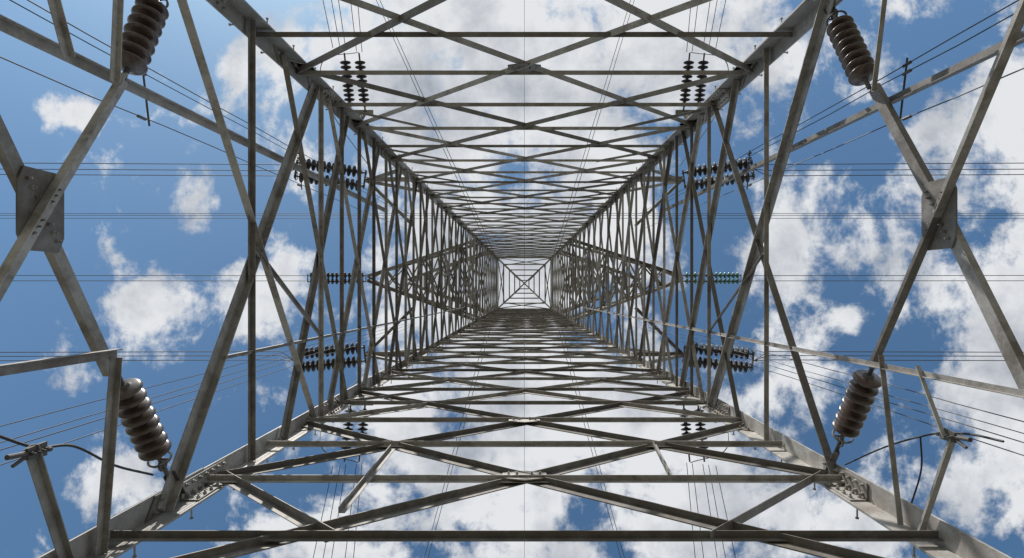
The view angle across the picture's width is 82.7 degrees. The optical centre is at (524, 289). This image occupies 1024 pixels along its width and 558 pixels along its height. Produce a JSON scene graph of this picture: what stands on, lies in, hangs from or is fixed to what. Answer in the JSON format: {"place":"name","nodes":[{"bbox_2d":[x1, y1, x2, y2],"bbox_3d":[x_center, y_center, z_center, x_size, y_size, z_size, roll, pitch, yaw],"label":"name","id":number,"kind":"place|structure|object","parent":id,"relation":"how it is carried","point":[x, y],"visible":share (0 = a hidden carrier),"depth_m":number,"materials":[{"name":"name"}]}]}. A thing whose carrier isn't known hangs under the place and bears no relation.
{"place":"outdoors","nodes":[
{"label":"outdoors","id":0,"kind":"place"},
{"bbox_2d":[0,0,1023,557],"label":"sky","id":1,"kind":"structure","parent":0,"point":[981,492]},
{"bbox_3d":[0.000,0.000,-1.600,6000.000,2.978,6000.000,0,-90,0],"label":"ground","id":2,"kind":"structure","parent":0,"visible":0},
{"bbox_2d":[0,0,1023,557],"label":"transmission tower","id":3,"kind":"structure","parent":2,"relation":"on","point":[40,228],"depth_m":7.65,"materials":[{"name":"metal"}]},
{"bbox_2d":[0,435,153,475],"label":"jumper cable","id":4,"kind":"object","parent":3,"relation":"attached to","point":[67,445],"visible":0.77,"depth_m":4.55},
{"bbox_2d":[106,376,171,467],"bbox_3d":[-3.428,1.170,5.212,0.279,0.683,0.974,0,-90,0],"label":"insulator string","id":5,"kind":"object","parent":3,"relation":"attached to","point":[143,426],"visible":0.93,"depth_m":5.14,"materials":[{"name":"ceramic"}]},
{"bbox_2d":[121,0,168,80],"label":"insulator string","id":6,"kind":"object","parent":3,"relation":"attached to","point":[144,26],"visible":0.96,"depth_m":5.13,"materials":[{"name":"ceramic"}]},
{"bbox_2d":[0,0,407,227],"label":"down lead cable","id":7,"kind":"object","parent":3,"relation":"attached to","point":[163,84],"visible":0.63,"depth_m":5.84,"materials":[{"name":"metal"}]},
{"bbox_2d":[0,322,408,465],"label":"down lead cable","id":8,"kind":"object","parent":3,"relation":"attached to","point":[150,398],"visible":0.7,"depth_m":5.80,"materials":[{"name":"metal"}]},
{"bbox_2d":[294,158,366,190],"bbox_3d":[-5.825,-3.450,17.475,2.133,0.398,0.758,8,-90,0],"label":"insulator string","id":9,"kind":"object","parent":3,"relation":"attached to","point":[349,170],"visible":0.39,"depth_m":17.41,"materials":[{"name":"ceramic"}]},
{"bbox_2d":[0,163,293,175],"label":"power line","id":10,"kind":"object","parent":9,"relation":"attached to","point":[159,169],"visible":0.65,"depth_m":17.35,"materials":[{"name":"metal"}]},
{"bbox_2d":[302,342,365,372],"bbox_3d":[-5.825,2.050,17.475,2.121,0.398,0.758,-6,-90,0],"label":"insulator string","id":11,"kind":"object","parent":3,"relation":"attached to","point":[313,365],"visible":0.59,"depth_m":17.40,"materials":[{"name":"ceramic"}]},
{"bbox_2d":[0,351,292,360],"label":"power line","id":12,"kind":"object","parent":11,"relation":"attached to","point":[146,351],"visible":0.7,"depth_m":17.36,"materials":[{"name":"metal"}]},
{"bbox_2d":[307,272,365,283],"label":"insulator string","id":13,"kind":"object","parent":3,"relation":"attached to","point":[332,275],"visible":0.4,"depth_m":39.89,"materials":[{"name":"ceramic"}]},
{"bbox_2d":[13,275,305,280],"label":"power line","id":14,"kind":"object","parent":13,"relation":"attached to","point":[133,275],"visible":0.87,"depth_m":39.62,"materials":[{"name":"metal"}]},
{"bbox_2d":[313,463,361,557],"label":"power line","id":15,"kind":"object","parent":3,"relation":"attached to","point":[338,513],"visible":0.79,"depth_m":11.56,"materials":[{"name":"metal"}]},
{"bbox_2d":[323,0,361,50],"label":"power line","id":16,"kind":"object","parent":3,"relation":"attached to","point":[341,22],"visible":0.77,"depth_m":11.65,"materials":[{"name":"metal"}]},
{"bbox_2d":[340,53,354,102],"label":"insulator string","id":17,"kind":"object","parent":3,"relation":"attached to","point":[348,90],"visible":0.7,"depth_m":11.90,"materials":[{"name":"ceramic"}]},
{"bbox_2d":[340,406,354,461],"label":"insulator string","id":18,"kind":"object","parent":3,"relation":"attached to","point":[348,424],"visible":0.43,"depth_m":11.90,"materials":[{"name":"ceramic"}]},
{"bbox_2d":[354,53,368,111],"bbox_3d":[-3.330,-4.225,11.950,0.213,0.284,1.217,-5,-90,0],"label":"insulator string","id":19,"kind":"object","parent":3,"relation":"attached to","point":[362,90],"visible":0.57,"depth_m":11.90,"materials":[{"name":"ceramic"}]},
{"bbox_2d":[320,52,366,162],"bbox_3d":[-4.001,-4.249,14.180,0.020,6.042,1.714,45,-90,0],"label":"power line","id":20,"kind":"object","parent":19,"relation":"attached to","point":[333,114],"visible":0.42,"depth_m":13.36,"materials":[{"name":"metal"}]},
{"bbox_2d":[355,405,368,461],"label":"insulator string","id":21,"kind":"object","parent":3,"relation":"attached to","point":[362,429],"visible":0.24,"depth_m":11.91,"materials":[{"name":"ceramic"}]},
{"bbox_2d":[320,374,363,462],"bbox_3d":[-4.001,2.949,14.180,0.020,6.042,1.714,-45,-90,0],"label":"power line","id":22,"kind":"object","parent":21,"relation":"attached to","point":[320,432],"visible":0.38,"depth_m":11.65,"materials":[{"name":"metal"}]},
{"bbox_2d":[376,0,491,247],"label":"power line","id":23,"kind":"object","parent":3,"relation":"attached to","point":[428,108],"visible":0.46,"depth_m":57.08,"materials":[{"name":"metal"}]},
{"bbox_2d":[424,331,489,557],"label":"power line","id":24,"kind":"object","parent":3,"relation":"attached to","point":[449,464],"visible":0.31,"depth_m":57.05,"materials":[{"name":"metal"}]},
{"bbox_2d":[0,213,1023,218],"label":"power line","id":25,"kind":"object","parent":3,"relation":"attached to","point":[525,215],"visible":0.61,"depth_m":77.99,"materials":[{"name":"metal"}]},
{"bbox_2d":[524,0,524,557],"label":"earth wire","id":26,"kind":"object","parent":3,"relation":"attached to","point":[524,270],"visible":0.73,"depth_m":76.30,"materials":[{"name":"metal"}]},
{"bbox_2d":[560,331,624,557],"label":"power line","id":27,"kind":"object","parent":3,"relation":"attached to","point":[599,465],"visible":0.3,"depth_m":57.05,"materials":[{"name":"metal"}]},
{"bbox_2d":[559,0,633,247],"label":"power line","id":28,"kind":"object","parent":3,"relation":"attached to","point":[599,114],"visible":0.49,"depth_m":57.15,"materials":[{"name":"metal"}]},
{"bbox_2d":[679,405,691,461],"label":"insulator string","id":29,"kind":"object","parent":3,"relation":"attached to","point":[686,429],"visible":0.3,"depth_m":11.90,"materials":[{"name":"ceramic"}]},
{"bbox_2d":[680,369,728,462],"bbox_3d":[4.001,2.949,14.180,1.714,6.042,0.020,-45,-90,0],"label":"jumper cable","id":30,"kind":"object","parent":29,"relation":"attached to","point":[725,424],"visible":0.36,"depth_m":11.68,"materials":[{"name":"metal"}]},
{"bbox_2d":[679,53,693,111],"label":"insulator string","id":31,"kind":"object","parent":3,"relation":"attached to","point":[687,66],"visible":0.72,"depth_m":11.90,"materials":[{"name":"ceramic"}]},
{"bbox_2d":[680,52,728,165],"bbox_3d":[4.001,-4.249,14.180,0.020,6.042,1.714,-45,-90,0],"label":"power line","id":32,"kind":"object","parent":31,"relation":"attached to","point":[714,116],"visible":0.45,"depth_m":11.86,"materials":[{"name":"metal"}]},
{"bbox_2d":[694,405,707,461],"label":"insulator string","id":33,"kind":"object","parent":3,"relation":"attached to","point":[700,424],"visible":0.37,"depth_m":11.90,"materials":[{"name":"ceramic"}]},
{"bbox_2d":[694,53,708,102],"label":"insulator string","id":34,"kind":"object","parent":3,"relation":"attached to","point":[700,90],"visible":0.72,"depth_m":11.89,"materials":[{"name":"ceramic"}]},
{"bbox_2d":[686,0,725,51],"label":"power line","id":35,"kind":"object","parent":3,"relation":"attached to","point":[706,23],"visible":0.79,"depth_m":11.65,"materials":[{"name":"metal"}]},
{"bbox_2d":[686,463,735,557],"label":"power line","id":36,"kind":"object","parent":3,"relation":"attached to","point":[709,508],"visible":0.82,"depth_m":11.58,"materials":[{"name":"metal"}]},
{"bbox_2d":[682,272,741,283],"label":"insulator string","id":37,"kind":"object","parent":3,"relation":"attached to","point":[720,280],"visible":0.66,"depth_m":39.91,"materials":[{"name":"green glass"}]},
{"bbox_2d":[742,275,1023,280],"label":"power line","id":38,"kind":"object","parent":37,"relation":"attached to","point":[904,275],"visible":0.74,"depth_m":39.63,"materials":[{"name":"metal"}]},
{"bbox_2d":[682,343,754,372],"bbox_3d":[5.825,2.050,17.475,2.121,0.398,0.758,6,-90,0],"label":"insulator string","id":39,"kind":"object","parent":3,"relation":"attached to","point":[740,366],"visible":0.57,"depth_m":17.40,"materials":[{"name":"ceramic"}]},
{"bbox_2d":[755,351,1023,360],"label":"power line","id":40,"kind":"object","parent":39,"relation":"attached to","point":[889,355],"visible":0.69,"depth_m":17.35,"materials":[{"name":"metal"}]},
{"bbox_2d":[682,158,754,189],"bbox_3d":[5.825,-3.450,17.475,2.133,0.398,0.758,-8,-90,0],"label":"insulator string","id":41,"kind":"object","parent":3,"relation":"attached to","point":[699,170],"visible":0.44,"depth_m":17.40,"materials":[{"name":"ceramic"}]},
{"bbox_2d":[755,163,1023,175],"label":"power line","id":42,"kind":"object","parent":41,"relation":"attached to","point":[897,169],"visible":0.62,"depth_m":17.35,"materials":[{"name":"metal"}]},
{"bbox_2d":[639,0,1023,230],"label":"power lines","id":43,"kind":"object","parent":3,"relation":"attached to","point":[881,85],"visible":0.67,"depth_m":5.77,"materials":[{"name":"metal"}]},
{"bbox_2d":[640,321,1023,455],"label":"power line","id":44,"kind":"object","parent":3,"relation":"attached to","point":[881,393],"visible":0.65,"depth_m":5.64,"materials":[{"name":"metal"}]},
{"bbox_2d":[826,10,874,89],"bbox_3d":[3.419,-2.500,6.102,0.279,0.703,1.034,0,-90,0],"label":"insulator string","id":45,"kind":"object","parent":3,"relation":"attached to","point":[853,53],"visible":0.98,"depth_m":6.00,"materials":[{"name":"ceramic"}]},
{"bbox_2d":[832,368,881,443],"bbox_3d":[3.420,1.181,6.007,0.279,0.654,0.915,0,-90,0],"label":"insulator string","id":46,"kind":"object","parent":3,"relation":"attached to","point":[858,398],"visible":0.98,"depth_m":5.91,"materials":[{"name":"ceramic"}]},
{"bbox_2d":[844,432,1004,502],"bbox_3d":[3.481,1.522,5.202,0.105,2.006,0.860,3,-90,0],"label":"jumper cable","id":47,"kind":"object","parent":3,"relation":"attached to","point":[971,434],"visible":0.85,"depth_m":5.15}
]}

